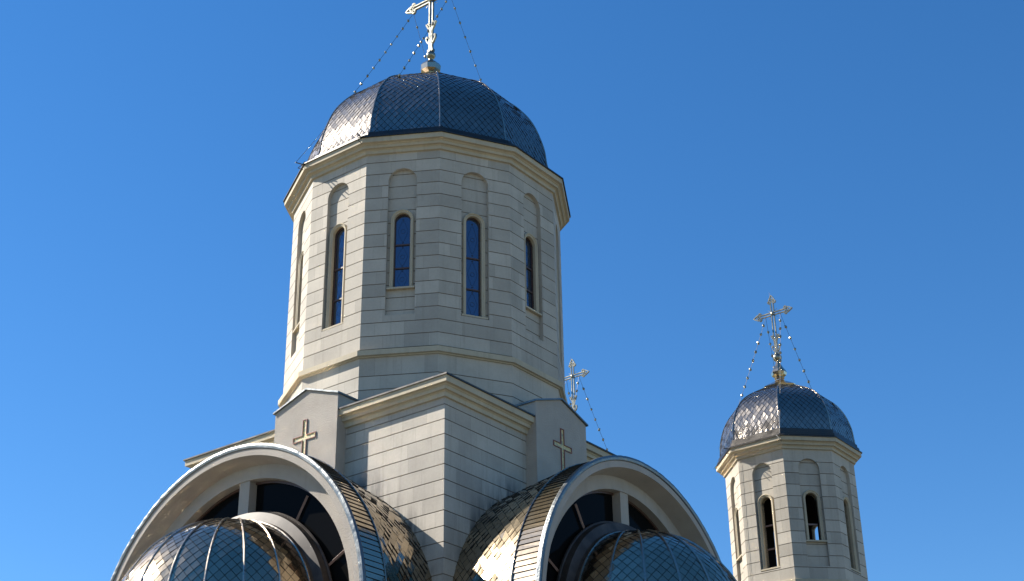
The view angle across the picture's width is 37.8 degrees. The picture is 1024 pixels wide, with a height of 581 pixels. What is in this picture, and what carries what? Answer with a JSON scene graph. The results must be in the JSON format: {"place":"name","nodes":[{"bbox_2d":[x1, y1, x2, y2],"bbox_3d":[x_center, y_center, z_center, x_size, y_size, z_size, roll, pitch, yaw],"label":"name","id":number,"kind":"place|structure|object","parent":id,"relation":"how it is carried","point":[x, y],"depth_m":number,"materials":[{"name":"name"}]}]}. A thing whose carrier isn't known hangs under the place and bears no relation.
{"place":"outdoors","nodes":[
{"label":"outdoors","id":0,"kind":"place"},
{"bbox_2d":[110,372,736,580],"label":"church","id":1,"kind":"structure","parent":0,"point":[445,476],"depth_m":37.05,"materials":[{"name":"stone"}]},
{"bbox_2d":[196,480,348,580],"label":"window","id":2,"kind":"structure","parent":1,"relation":"in","point":[290,499],"depth_m":36.44,"materials":[{"name":"brown glass"}]},
{"bbox_2d":[278,0,570,407],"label":"dome tower","id":3,"kind":"structure","parent":1,"relation":"on","point":[427,209],"depth_m":43.18,"materials":[{"name":"stone"}]},
{"bbox_2d":[293,250,303,333],"bbox_3d":[-6.238,-0.033,44.523,0.240,2.575,0.790,10,-29,-20],"label":"window","id":4,"kind":"structure","parent":3,"relation":"in","point":[300,268],"depth_m":44.71,"materials":[{"name":"stone"}]},
{"bbox_2d":[322,223,346,330],"bbox_3d":[-4.995,-0.426,42.907,0.790,3.375,0.240,-20,-33,33],"label":"window","id":5,"kind":"structure","parent":3,"relation":"in","point":[338,244],"depth_m":42.97,"materials":[{"name":"glass"}]},
{"bbox_2d":[386,209,414,290],"bbox_3d":[-3.119,-1.159,42.404,0.790,2.575,0.240,-4,-27,6],"label":"window","id":6,"kind":"structure","parent":3,"relation":"in","point":[402,226],"depth_m":42.44,"materials":[{"name":"glass"}]},
{"bbox_2d":[461,213,487,319],"bbox_3d":[-1.094,-0.706,42.469,0.790,3.375,0.240,10,-29,-20],"label":"window","id":7,"kind":"structure","parent":3,"relation":"in","point":[473,230],"depth_m":42.51,"materials":[{"name":"glass"}]},
{"bbox_2d":[524,233,541,316],"bbox_3d":[0.518,-0.519,43.764,0.240,2.575,0.790,-20,-33,33],"label":"window","id":8,"kind":"structure","parent":3,"relation":"in","point":[531,276],"depth_m":43.85,"materials":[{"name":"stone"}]},
{"bbox_2d":[557,273,559,357],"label":"window","id":9,"kind":"structure","parent":3,"relation":"in","point":[557,273],"depth_m":45.54,"materials":[{"name":"stone"}]},
{"bbox_2d":[565,359,607,450],"bbox_3d":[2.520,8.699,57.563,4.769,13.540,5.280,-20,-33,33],"label":"cross","id":10,"kind":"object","parent":1,"relation":"on","point":[573,377],"depth_m":59.96,"materials":[{"name":"metal"}]},
{"bbox_2d":[546,491,658,580],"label":"window","id":11,"kind":"structure","parent":1,"relation":"in","point":[592,507],"depth_m":37.37,"materials":[{"name":"brown glass"}]},
{"bbox_2d":[715,295,867,580],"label":"bell tower","id":12,"kind":"structure","parent":1,"relation":"on","point":[790,455],"depth_m":50.70,"materials":[{"name":"stone"}]},
{"bbox_2d":[734,507,741,560],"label":"window","id":13,"kind":"structure","parent":12,"relation":"in","point":[736,517],"depth_m":51.44,"materials":[{"name":"stone"}]},
{"bbox_2d":[757,494,780,571],"bbox_3d":[8.602,8.076,49.966,0.720,2.610,0.330,-20,-33,33],"label":"window","id":14,"kind":"structure","parent":12,"relation":"in","point":[765,496],"depth_m":49.94,"materials":[{"name":"stone"}]},
{"bbox_2d":[802,490,826,542],"bbox_3d":[10.004,7.531,49.819,0.720,1.810,0.330,3,-27,-7],"label":"window","id":15,"kind":"structure","parent":12,"relation":"in","point":[816,496],"depth_m":49.77,"materials":[{"name":"stone"}]},
{"bbox_2d":[812,526,816,539],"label":"window","id":16,"kind":"structure","parent":12,"relation":"in","point":[814,527],"depth_m":53.18,"materials":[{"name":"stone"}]},
{"bbox_2d":[843,497,860,573],"bbox_3d":[11.273,8.203,50.293,0.330,2.610,0.720,-20,-33,33],"label":"window","id":17,"kind":"structure","parent":12,"relation":"in","point":[846,502],"depth_m":50.43,"materials":[{"name":"stone"}]},
{"bbox_2d":[0,0,1023,580],"label":"sky","id":18,"kind":"structure","parent":0,"point":[857,166],"materials":[{"name":"blue"}]}
]}

